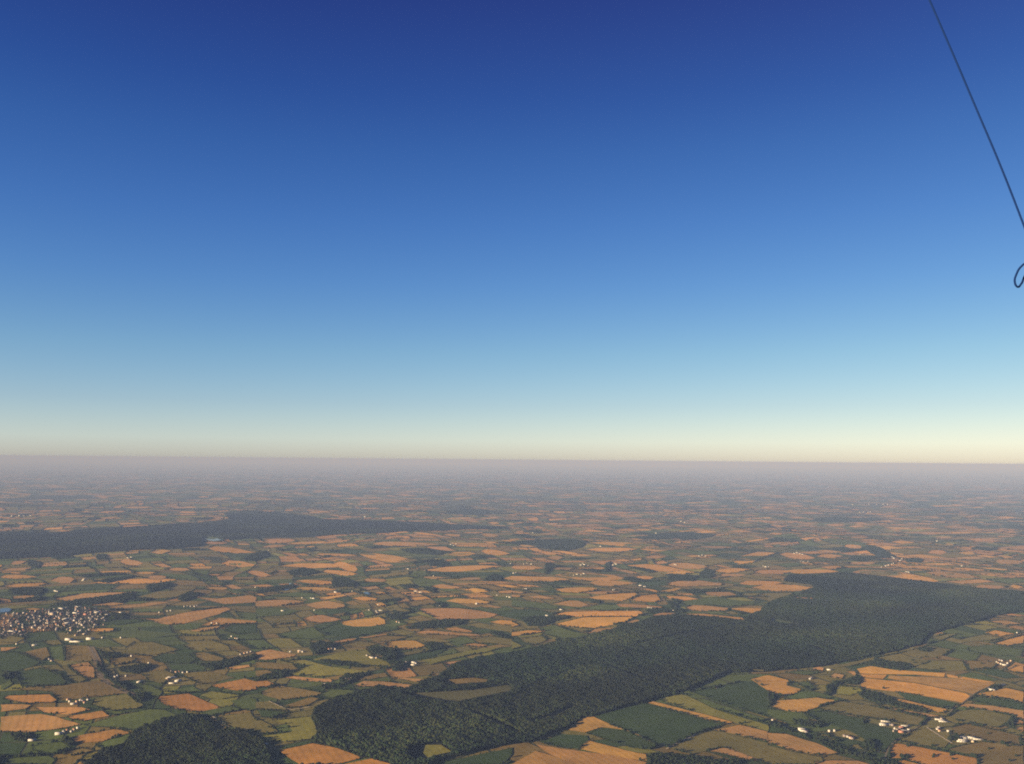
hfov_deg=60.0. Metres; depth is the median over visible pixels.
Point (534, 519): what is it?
stubble field
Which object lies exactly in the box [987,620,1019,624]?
stubble field
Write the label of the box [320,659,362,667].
wood
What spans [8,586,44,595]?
wood
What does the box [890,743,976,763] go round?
stubble field
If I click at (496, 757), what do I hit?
crop field
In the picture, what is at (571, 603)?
stubble field
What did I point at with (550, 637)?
meadow
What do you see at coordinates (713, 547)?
stubble field
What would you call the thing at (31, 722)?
stubble field
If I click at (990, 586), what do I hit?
stubble field
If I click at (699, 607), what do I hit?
stubble field
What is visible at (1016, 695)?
stubble field
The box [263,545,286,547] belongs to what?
stubble field
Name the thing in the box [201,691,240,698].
meadow
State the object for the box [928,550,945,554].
stubble field
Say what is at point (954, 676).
stubble field
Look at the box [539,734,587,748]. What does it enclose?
crop field
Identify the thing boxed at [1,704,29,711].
stubble field
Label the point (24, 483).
ground
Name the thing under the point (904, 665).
wood
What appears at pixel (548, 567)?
wood
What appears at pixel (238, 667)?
stubble field
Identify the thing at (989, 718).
pasture
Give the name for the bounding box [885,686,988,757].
road
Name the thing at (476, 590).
stubble field
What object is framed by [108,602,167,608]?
stubble field
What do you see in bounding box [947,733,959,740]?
wood
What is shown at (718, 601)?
crop field
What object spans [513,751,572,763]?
stubble field
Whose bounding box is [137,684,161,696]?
crop field
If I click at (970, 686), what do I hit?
stubble field
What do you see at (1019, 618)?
pasture
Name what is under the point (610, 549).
stubble field
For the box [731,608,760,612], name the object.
stubble field
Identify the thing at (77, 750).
pasture
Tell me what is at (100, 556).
wood
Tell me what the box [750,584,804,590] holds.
stubble field
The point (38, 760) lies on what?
crop field
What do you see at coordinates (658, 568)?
stubble field
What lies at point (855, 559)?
wood
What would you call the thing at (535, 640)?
pasture
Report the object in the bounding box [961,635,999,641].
pasture
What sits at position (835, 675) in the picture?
stubble field
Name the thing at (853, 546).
stubble field
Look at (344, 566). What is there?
stubble field
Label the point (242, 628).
crop field
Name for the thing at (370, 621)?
stubble field
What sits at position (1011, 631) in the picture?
crop field
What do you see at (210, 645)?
pasture
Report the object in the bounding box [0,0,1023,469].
sky
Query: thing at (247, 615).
crop field
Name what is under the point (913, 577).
stubble field
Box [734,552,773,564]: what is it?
stubble field
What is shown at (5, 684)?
crop field
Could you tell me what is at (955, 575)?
stubble field
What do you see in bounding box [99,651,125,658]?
wood
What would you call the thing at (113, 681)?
wood
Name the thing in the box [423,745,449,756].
meadow
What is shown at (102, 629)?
stubble field
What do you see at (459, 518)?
stubble field
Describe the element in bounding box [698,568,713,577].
wood
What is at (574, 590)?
stubble field
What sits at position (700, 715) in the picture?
stubble field
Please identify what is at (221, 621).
stubble field
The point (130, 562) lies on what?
stubble field
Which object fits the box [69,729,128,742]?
stubble field
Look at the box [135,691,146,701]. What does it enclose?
wood
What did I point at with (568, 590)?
stubble field
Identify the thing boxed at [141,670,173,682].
pasture
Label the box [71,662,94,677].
stubble field
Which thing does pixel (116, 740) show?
crop field
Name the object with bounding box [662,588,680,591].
stubble field
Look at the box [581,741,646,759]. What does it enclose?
stubble field
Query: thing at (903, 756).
wood
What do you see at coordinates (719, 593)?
stubble field
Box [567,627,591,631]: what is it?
pasture
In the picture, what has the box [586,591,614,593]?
stubble field
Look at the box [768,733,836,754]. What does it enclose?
stubble field
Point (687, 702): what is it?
meadow
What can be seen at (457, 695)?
scrubland
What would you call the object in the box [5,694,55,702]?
stubble field
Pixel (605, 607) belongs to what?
crop field
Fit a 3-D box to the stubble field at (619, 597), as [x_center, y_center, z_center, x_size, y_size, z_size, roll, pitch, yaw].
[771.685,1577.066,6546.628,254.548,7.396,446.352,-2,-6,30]
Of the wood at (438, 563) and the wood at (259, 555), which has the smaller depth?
the wood at (438, 563)
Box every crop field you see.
[0,652,37,671]
[1,680,11,689]
[1,756,55,763]
[17,668,64,685]
[33,742,69,753]
[49,646,63,660]
[88,709,174,730]
[92,705,123,714]
[97,734,128,748]
[98,629,183,637]
[99,619,141,624]
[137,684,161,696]
[153,653,193,662]
[166,687,200,692]
[199,706,237,714]
[224,624,255,633]
[230,698,256,709]
[236,612,256,618]
[256,607,299,616]
[257,710,284,717]
[271,592,318,596]
[277,627,324,638]
[320,623,397,637]
[321,689,355,697]
[395,648,445,660]
[438,748,511,763]
[511,600,557,608]
[512,609,552,616]
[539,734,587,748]
[540,625,585,637]
[580,604,631,609]
[590,728,651,748]
[595,704,720,746]
[680,597,754,606]
[692,681,767,716]
[767,709,807,724]
[785,671,816,674]
[797,682,813,688]
[809,711,899,751]
[897,692,955,707]
[968,645,1021,655]
[970,696,1022,708]
[975,669,1019,677]
[992,628,1020,633]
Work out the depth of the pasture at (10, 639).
4805.85 m
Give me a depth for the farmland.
7098.58 m
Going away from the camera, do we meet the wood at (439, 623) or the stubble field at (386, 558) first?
the wood at (439, 623)
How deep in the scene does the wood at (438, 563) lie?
8394.54 m
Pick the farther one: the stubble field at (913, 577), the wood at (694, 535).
the wood at (694, 535)
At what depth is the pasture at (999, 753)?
3098.97 m
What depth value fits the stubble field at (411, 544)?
10349.28 m
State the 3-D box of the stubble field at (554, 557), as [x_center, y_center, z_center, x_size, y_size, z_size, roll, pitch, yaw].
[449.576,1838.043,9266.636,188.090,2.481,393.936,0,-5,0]
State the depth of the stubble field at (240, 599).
6252.52 m
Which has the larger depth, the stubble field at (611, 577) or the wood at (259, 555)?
the wood at (259, 555)
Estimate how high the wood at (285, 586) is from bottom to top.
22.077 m
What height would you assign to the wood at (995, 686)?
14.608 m
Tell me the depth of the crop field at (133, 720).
3382.20 m
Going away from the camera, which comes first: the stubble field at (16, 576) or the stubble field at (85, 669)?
the stubble field at (85, 669)
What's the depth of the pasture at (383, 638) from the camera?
5007.60 m
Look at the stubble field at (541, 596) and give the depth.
6400.34 m
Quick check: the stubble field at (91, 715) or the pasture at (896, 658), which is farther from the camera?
the pasture at (896, 658)
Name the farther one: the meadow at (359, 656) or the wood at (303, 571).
the wood at (303, 571)
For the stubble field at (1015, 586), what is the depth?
7313.83 m
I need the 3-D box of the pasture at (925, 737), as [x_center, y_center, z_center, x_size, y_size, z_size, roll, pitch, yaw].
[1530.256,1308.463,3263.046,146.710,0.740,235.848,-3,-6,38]
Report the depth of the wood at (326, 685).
3856.24 m
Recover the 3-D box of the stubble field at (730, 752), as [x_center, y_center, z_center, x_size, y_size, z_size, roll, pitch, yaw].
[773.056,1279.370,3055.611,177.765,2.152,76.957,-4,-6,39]
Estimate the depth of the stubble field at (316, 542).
10630.49 m
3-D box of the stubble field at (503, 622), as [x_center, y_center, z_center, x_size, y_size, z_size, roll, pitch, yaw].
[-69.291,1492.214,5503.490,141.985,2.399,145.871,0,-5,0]
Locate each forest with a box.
[0,510,510,558]
[83,713,272,763]
[311,572,1023,763]
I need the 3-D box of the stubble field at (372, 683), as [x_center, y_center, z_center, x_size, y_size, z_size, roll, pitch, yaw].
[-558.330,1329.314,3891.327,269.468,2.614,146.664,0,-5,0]
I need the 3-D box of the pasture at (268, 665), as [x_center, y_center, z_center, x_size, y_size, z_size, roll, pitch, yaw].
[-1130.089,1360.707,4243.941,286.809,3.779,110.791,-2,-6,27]
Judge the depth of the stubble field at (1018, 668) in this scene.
4309.71 m
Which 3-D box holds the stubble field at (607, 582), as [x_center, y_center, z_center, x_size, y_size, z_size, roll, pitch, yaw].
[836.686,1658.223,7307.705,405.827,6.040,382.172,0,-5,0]
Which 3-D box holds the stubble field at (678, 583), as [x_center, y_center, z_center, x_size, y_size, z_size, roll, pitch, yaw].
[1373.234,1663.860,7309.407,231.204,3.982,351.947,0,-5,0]
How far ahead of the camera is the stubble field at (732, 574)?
7855.41 m
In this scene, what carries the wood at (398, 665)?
on the farmland
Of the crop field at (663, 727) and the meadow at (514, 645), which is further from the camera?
the meadow at (514, 645)
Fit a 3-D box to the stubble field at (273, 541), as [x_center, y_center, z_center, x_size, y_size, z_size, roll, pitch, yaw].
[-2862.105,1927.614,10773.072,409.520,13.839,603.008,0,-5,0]
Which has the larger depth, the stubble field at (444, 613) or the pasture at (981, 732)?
the stubble field at (444, 613)
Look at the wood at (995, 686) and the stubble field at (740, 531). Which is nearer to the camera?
the wood at (995, 686)
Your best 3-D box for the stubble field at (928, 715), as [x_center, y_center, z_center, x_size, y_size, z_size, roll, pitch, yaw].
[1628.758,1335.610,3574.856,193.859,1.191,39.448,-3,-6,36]
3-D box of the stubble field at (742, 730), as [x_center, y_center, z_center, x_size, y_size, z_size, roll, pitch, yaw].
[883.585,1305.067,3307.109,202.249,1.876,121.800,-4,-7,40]
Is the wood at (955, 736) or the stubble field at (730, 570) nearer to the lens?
the wood at (955, 736)
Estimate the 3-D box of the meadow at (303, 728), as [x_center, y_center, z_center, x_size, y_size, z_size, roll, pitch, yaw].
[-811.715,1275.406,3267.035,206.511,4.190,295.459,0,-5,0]
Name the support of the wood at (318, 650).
on the farmland
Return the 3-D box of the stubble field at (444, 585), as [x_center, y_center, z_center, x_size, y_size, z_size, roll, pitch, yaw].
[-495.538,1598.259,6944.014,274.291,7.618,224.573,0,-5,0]
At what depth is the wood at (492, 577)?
7304.49 m
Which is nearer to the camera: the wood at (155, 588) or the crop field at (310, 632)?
the crop field at (310, 632)
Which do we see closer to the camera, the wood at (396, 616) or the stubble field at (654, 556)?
the wood at (396, 616)
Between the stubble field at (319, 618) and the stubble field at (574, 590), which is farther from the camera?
the stubble field at (574, 590)
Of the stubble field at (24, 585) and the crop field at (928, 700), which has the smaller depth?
the crop field at (928, 700)
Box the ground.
[0,461,1023,763]
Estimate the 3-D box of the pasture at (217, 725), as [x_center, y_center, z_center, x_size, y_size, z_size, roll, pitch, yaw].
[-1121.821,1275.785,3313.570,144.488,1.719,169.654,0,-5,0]
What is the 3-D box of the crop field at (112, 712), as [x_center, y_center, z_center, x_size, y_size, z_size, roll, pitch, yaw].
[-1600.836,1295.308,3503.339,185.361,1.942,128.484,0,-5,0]
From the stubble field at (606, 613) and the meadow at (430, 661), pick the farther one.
the stubble field at (606, 613)
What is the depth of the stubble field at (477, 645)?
4836.82 m
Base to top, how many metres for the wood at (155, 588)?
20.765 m
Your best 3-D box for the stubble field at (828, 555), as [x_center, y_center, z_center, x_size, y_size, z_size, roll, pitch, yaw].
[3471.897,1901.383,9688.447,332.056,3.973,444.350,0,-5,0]
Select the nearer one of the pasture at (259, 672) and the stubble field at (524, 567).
the pasture at (259, 672)
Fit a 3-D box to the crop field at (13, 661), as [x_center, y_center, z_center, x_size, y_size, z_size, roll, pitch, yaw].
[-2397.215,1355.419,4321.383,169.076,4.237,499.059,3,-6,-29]
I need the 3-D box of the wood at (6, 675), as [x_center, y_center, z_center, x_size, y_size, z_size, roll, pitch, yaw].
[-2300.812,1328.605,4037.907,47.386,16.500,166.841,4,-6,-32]
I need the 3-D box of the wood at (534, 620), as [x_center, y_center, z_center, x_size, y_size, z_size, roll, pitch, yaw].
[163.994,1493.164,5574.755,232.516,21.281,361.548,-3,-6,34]
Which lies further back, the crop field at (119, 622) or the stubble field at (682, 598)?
the stubble field at (682, 598)
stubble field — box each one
[0,598,10,602]
[0,714,79,731]
[1,575,35,578]
[1,647,15,650]
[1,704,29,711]
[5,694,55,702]
[6,583,45,586]
[11,561,25,563]
[13,595,33,599]
[36,707,89,713]
[51,577,73,582]
[56,592,123,600]
[69,711,108,720]
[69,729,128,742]
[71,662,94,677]
[89,628,112,630]
[94,579,175,583]
[94,602,124,605]
[99,511,124,512]
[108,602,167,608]
[121,559,142,565]
[135,572,155,573]
[139,607,229,624]
[148,575,166,579]
[149,550,169,553]
[159,693,218,711]
[166,568,189,570]
[191,626,218,631]
[196,595,255,603]
[201,618,255,625]
[205,542,226,543]
[207,587,226,589]
[209,546,252,552]
[212,678,255,690]
[221,561,254,566]
[229,665,249,669]
[248,570,270,576]
[255,600,303,605]
[256,539,294,543]
[256,649,295,659]
[256,681,273,686]
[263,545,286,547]
[279,743,359,763]
[284,563,337,567]
[285,676,331,681]
[287,541,325,543]
[295,580,331,583]
[297,587,329,589]
[303,615,340,622]
[306,601,344,608]
[309,587,335,590]
[316,553,355,555]
[324,570,355,575]
[334,561,356,571]
[334,638,355,642]
[341,617,384,625]
[347,759,389,763]
[352,597,376,600]
[356,681,408,686]
[359,634,385,637]
[360,553,420,562]
[365,578,385,581]
[373,542,438,546]
[387,640,424,649]
[395,678,422,681]
[417,630,479,635]
[419,608,495,619]
[424,565,500,571]
[425,576,445,578]
[432,584,459,587]
[443,534,459,536]
[445,517,471,518]
[447,627,471,632]
[448,552,475,556]
[448,598,493,603]
[459,577,480,580]
[464,643,484,646]
[468,588,486,591]
[481,549,508,555]
[482,533,498,536]
[482,605,500,607]
[492,620,510,624]
[504,576,567,581]
[511,566,541,569]
[512,630,540,635]
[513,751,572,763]
[527,517,538,520]
[531,595,552,598]
[536,744,646,763]
[547,556,562,559]
[553,567,572,569]
[553,600,587,606]
[554,611,642,616]
[556,572,621,580]
[556,617,631,627]
[557,587,586,591]
[557,588,598,592]
[568,717,662,745]
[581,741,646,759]
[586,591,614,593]
[587,548,634,551]
[588,627,615,632]
[589,593,635,600]
[590,580,631,585]
[593,541,652,546]
[616,604,660,607]
[628,564,686,571]
[631,594,659,601]
[636,576,652,578]
[647,555,662,558]
[647,701,731,723]
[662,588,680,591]
[666,596,695,600]
[667,563,706,568]
[667,571,693,573]
[668,581,689,585]
[669,580,714,583]
[679,583,721,586]
[687,605,727,610]
[689,614,743,619]
[693,546,730,549]
[705,592,735,595]
[710,748,758,760]
[714,568,749,572]
[719,725,767,741]
[721,574,743,575]
[730,530,751,531]
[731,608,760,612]
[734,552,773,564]
[740,581,780,584]
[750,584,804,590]
[751,675,800,695]
[755,570,787,573]
[768,585,811,591]
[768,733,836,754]
[772,698,833,711]
[780,552,813,559]
[780,569,836,573]
[802,511,854,513]
[815,760,867,763]
[817,554,842,557]
[832,673,843,677]
[845,545,861,548]
[847,562,872,564]
[851,570,919,577]
[857,666,944,676]
[860,678,969,701]
[861,674,885,678]
[888,675,993,693]
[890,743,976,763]
[892,541,914,543]
[892,708,937,716]
[894,574,937,581]
[894,699,945,712]
[898,760,916,763]
[926,571,979,577]
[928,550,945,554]
[947,674,991,681]
[959,704,1023,719]
[976,585,1003,588]
[979,688,1023,702]
[985,630,1012,635]
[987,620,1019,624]
[996,559,1021,564]
[996,635,1023,644]
[1009,625,1023,629]
[1009,666,1022,671]
[1011,585,1023,588]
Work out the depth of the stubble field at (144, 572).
7668.71 m
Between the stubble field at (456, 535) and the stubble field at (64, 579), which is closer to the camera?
the stubble field at (64, 579)
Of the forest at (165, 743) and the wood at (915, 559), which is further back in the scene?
the wood at (915, 559)
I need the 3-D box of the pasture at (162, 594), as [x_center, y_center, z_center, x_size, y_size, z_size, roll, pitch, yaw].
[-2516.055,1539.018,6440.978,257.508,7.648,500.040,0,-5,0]
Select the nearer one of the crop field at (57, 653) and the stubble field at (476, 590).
the crop field at (57, 653)
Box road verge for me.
[87,646,135,695]
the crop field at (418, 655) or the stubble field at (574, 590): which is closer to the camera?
the crop field at (418, 655)
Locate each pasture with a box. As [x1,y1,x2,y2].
[0,636,23,642]
[18,680,120,699]
[23,647,49,659]
[29,600,61,604]
[43,640,60,644]
[62,666,84,681]
[65,645,91,661]
[66,748,92,754]
[93,694,141,710]
[94,647,112,651]
[110,657,134,664]
[126,642,176,655]
[140,590,191,598]
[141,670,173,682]
[183,671,233,683]
[185,640,230,651]
[195,652,222,660]
[205,717,225,728]
[218,712,255,732]
[255,718,276,733]
[256,662,297,669]
[256,670,270,675]
[256,701,286,710]
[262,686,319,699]
[287,697,317,706]
[345,641,375,646]
[347,604,369,607]
[369,636,404,641]
[391,608,408,611]
[398,649,423,655]
[404,620,416,623]
[419,638,449,642]
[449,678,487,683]
[466,623,512,631]
[474,636,511,644]
[521,636,545,644]
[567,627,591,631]
[670,731,767,763]
[742,593,759,595]
[767,593,791,601]
[767,745,821,763]
[823,701,923,725]
[833,657,873,666]
[845,744,863,749]
[879,655,927,666]
[902,728,950,747]
[903,646,949,657]
[914,660,965,670]
[932,633,957,639]
[949,710,1010,726]
[949,742,1023,763]
[953,724,1019,743]
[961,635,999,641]
[969,660,996,668]
[1011,617,1023,620]
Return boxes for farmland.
[0,500,1023,763]
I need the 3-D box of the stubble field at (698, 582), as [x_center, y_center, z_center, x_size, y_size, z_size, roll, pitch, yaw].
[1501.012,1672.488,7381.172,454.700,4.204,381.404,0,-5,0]
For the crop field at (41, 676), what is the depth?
4000.65 m
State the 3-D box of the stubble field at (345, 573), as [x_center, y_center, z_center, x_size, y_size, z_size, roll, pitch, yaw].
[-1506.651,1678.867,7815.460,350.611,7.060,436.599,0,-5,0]
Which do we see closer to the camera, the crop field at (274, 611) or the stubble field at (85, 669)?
the stubble field at (85, 669)
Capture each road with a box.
[89,647,134,694]
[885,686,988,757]
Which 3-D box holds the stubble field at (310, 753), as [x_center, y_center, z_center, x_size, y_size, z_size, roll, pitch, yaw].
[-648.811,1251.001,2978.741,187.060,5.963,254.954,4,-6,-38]
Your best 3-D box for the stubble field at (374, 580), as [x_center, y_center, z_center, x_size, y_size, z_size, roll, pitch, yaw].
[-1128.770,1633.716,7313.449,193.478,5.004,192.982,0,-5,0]
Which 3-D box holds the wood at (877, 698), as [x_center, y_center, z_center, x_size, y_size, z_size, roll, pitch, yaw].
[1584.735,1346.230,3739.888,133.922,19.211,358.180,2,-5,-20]
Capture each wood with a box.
[1,670,12,678]
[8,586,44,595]
[10,732,33,741]
[27,559,41,567]
[53,593,135,605]
[95,553,106,559]
[96,661,128,688]
[97,575,133,582]
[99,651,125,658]
[118,663,151,673]
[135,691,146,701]
[145,582,170,589]
[146,582,171,591]
[177,591,200,601]
[196,653,256,669]
[241,550,269,560]
[255,583,293,592]
[285,567,318,575]
[309,640,337,653]
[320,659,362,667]
[320,682,340,688]
[331,576,355,586]
[339,671,364,683]
[368,645,396,654]
[378,597,400,602]
[385,612,408,619]
[391,660,404,670]
[400,547,447,554]
[405,618,465,628]
[422,586,435,592]
[427,561,447,565]
[432,601,446,606]
[442,508,490,514]
[481,573,502,580]
[495,538,586,550]
[520,615,566,625]
[544,562,551,573]
[589,599,600,602]
[604,561,611,570]
[630,531,691,538]
[645,607,671,612]
[646,751,740,763]
[665,573,697,580]
[666,532,715,539]
[667,600,683,611]
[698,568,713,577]
[765,537,788,541]
[766,691,774,705]
[767,720,899,763]
[792,718,824,727]
[809,517,878,521]
[824,680,839,694]
[840,675,861,684]
[845,557,865,561]
[857,689,928,712]
[863,738,876,752]
[864,545,896,556]
[892,661,910,670]
[899,753,908,759]
[906,557,921,561]
[917,646,932,651]
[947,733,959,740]
[985,683,1001,690]
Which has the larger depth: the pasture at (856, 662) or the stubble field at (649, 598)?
the stubble field at (649, 598)
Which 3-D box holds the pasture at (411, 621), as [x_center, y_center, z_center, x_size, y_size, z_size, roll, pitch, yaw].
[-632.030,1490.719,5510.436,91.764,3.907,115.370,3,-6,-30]
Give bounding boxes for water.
[0,608,10,611]
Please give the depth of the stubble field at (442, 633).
5159.73 m
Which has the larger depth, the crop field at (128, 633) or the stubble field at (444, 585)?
the stubble field at (444, 585)
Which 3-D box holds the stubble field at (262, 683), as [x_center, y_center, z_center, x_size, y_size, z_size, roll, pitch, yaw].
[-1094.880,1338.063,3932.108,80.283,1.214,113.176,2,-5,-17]
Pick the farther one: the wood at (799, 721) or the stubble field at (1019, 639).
the stubble field at (1019, 639)
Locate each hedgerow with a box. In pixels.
[0,500,1023,538]
[0,501,1023,763]
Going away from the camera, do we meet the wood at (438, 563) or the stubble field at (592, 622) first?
the stubble field at (592, 622)
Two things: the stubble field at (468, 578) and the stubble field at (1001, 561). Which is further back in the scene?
the stubble field at (1001, 561)
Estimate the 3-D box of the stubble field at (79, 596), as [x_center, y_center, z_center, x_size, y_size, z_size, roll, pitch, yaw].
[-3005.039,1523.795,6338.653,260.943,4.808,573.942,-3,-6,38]
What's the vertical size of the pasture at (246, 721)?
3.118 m
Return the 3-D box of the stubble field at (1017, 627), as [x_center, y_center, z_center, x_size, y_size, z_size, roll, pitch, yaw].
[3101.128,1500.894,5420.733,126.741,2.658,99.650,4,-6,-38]
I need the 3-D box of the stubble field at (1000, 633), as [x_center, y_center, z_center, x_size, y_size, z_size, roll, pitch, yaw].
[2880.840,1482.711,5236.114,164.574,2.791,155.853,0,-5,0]
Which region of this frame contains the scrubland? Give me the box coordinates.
[416,685,510,700]
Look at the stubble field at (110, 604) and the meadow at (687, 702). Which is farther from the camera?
the stubble field at (110, 604)
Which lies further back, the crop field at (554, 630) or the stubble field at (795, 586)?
the stubble field at (795, 586)
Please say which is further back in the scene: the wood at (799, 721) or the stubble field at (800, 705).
the stubble field at (800, 705)
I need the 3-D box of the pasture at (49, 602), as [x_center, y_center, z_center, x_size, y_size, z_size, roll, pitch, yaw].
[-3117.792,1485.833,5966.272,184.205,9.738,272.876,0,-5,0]
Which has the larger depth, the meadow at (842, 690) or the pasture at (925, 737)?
the meadow at (842, 690)
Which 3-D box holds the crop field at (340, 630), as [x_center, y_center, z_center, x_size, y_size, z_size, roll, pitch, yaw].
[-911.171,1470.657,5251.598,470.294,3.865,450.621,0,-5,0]
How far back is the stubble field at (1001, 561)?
9135.37 m
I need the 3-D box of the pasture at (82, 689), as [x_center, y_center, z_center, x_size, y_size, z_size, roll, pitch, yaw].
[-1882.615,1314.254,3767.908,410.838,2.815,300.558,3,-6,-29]
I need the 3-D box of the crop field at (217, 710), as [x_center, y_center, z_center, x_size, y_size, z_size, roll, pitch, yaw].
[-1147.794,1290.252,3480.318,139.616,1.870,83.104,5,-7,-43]
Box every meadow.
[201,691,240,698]
[257,716,316,740]
[286,660,366,676]
[313,649,390,666]
[423,647,500,664]
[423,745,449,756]
[511,641,521,647]
[544,634,558,639]
[659,694,768,730]
[836,686,860,694]
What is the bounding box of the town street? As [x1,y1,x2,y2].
[81,607,89,625]
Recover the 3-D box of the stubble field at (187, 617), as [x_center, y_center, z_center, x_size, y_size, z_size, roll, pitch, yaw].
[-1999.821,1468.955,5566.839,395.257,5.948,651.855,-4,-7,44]
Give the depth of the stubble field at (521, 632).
5208.15 m
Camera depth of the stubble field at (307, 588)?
6812.18 m
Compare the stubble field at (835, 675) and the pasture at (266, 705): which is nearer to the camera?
the pasture at (266, 705)
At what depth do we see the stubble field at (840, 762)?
2982.99 m
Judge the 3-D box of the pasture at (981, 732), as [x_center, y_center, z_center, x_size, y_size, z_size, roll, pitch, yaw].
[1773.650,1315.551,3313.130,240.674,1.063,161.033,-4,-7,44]
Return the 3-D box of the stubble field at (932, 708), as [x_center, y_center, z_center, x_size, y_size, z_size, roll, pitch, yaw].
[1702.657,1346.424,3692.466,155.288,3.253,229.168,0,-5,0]
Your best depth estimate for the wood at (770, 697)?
3775.56 m
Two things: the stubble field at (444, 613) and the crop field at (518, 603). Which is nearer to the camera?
the stubble field at (444, 613)
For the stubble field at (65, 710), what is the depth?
3510.07 m
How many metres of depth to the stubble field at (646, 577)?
7728.32 m
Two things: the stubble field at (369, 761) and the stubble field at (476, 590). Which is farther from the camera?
the stubble field at (476, 590)
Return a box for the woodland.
[0,500,1023,763]
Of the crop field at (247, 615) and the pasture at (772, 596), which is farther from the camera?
the pasture at (772, 596)
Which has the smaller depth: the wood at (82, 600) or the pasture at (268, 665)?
the pasture at (268, 665)
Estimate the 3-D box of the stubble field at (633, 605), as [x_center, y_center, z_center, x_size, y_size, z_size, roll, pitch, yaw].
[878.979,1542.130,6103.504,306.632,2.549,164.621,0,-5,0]
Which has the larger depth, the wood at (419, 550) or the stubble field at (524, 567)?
the wood at (419, 550)
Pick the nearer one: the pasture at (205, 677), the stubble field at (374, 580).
the pasture at (205, 677)
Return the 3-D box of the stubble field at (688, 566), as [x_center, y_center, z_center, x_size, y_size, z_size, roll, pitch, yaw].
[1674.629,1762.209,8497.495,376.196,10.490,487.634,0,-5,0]
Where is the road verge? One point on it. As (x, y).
(95, 663)
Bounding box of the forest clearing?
[771,618,797,623]
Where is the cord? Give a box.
[929,0,1023,287]
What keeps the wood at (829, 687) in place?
on the farmland
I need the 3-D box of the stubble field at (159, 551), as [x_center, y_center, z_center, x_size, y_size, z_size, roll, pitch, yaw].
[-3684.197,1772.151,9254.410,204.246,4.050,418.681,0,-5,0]
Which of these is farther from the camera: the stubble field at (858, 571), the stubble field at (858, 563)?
the stubble field at (858, 563)
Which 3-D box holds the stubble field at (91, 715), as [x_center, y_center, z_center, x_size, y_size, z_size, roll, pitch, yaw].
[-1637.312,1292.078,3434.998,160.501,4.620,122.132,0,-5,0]
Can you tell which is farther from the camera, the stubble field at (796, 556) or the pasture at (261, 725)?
the stubble field at (796, 556)
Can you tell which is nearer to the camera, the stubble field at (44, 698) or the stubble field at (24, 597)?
the stubble field at (44, 698)
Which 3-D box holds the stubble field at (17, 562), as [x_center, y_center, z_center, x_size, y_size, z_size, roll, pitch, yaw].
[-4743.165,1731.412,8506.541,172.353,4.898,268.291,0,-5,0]
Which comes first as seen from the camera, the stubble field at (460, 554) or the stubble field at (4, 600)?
the stubble field at (4, 600)
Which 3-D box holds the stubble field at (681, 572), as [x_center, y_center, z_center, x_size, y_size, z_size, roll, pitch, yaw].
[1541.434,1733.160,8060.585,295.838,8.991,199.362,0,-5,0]
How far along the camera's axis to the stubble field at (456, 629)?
5282.18 m
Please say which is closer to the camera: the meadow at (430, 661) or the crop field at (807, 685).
the crop field at (807, 685)
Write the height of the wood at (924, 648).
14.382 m
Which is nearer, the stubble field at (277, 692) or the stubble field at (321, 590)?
the stubble field at (277, 692)
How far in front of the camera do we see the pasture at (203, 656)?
4436.54 m
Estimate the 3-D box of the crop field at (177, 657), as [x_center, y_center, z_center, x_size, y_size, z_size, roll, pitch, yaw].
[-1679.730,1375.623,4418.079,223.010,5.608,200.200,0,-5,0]
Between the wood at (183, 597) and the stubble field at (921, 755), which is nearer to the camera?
the stubble field at (921, 755)
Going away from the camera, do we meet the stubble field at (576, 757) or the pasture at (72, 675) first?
the stubble field at (576, 757)
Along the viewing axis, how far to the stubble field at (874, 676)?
4200.92 m
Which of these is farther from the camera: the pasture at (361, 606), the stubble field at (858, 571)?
the stubble field at (858, 571)
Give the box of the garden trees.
[0,605,108,638]
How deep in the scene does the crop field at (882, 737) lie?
3369.36 m
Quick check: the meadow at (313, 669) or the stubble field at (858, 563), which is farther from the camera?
the stubble field at (858, 563)
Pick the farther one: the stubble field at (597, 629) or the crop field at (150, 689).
the stubble field at (597, 629)
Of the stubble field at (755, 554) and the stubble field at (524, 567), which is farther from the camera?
the stubble field at (755, 554)

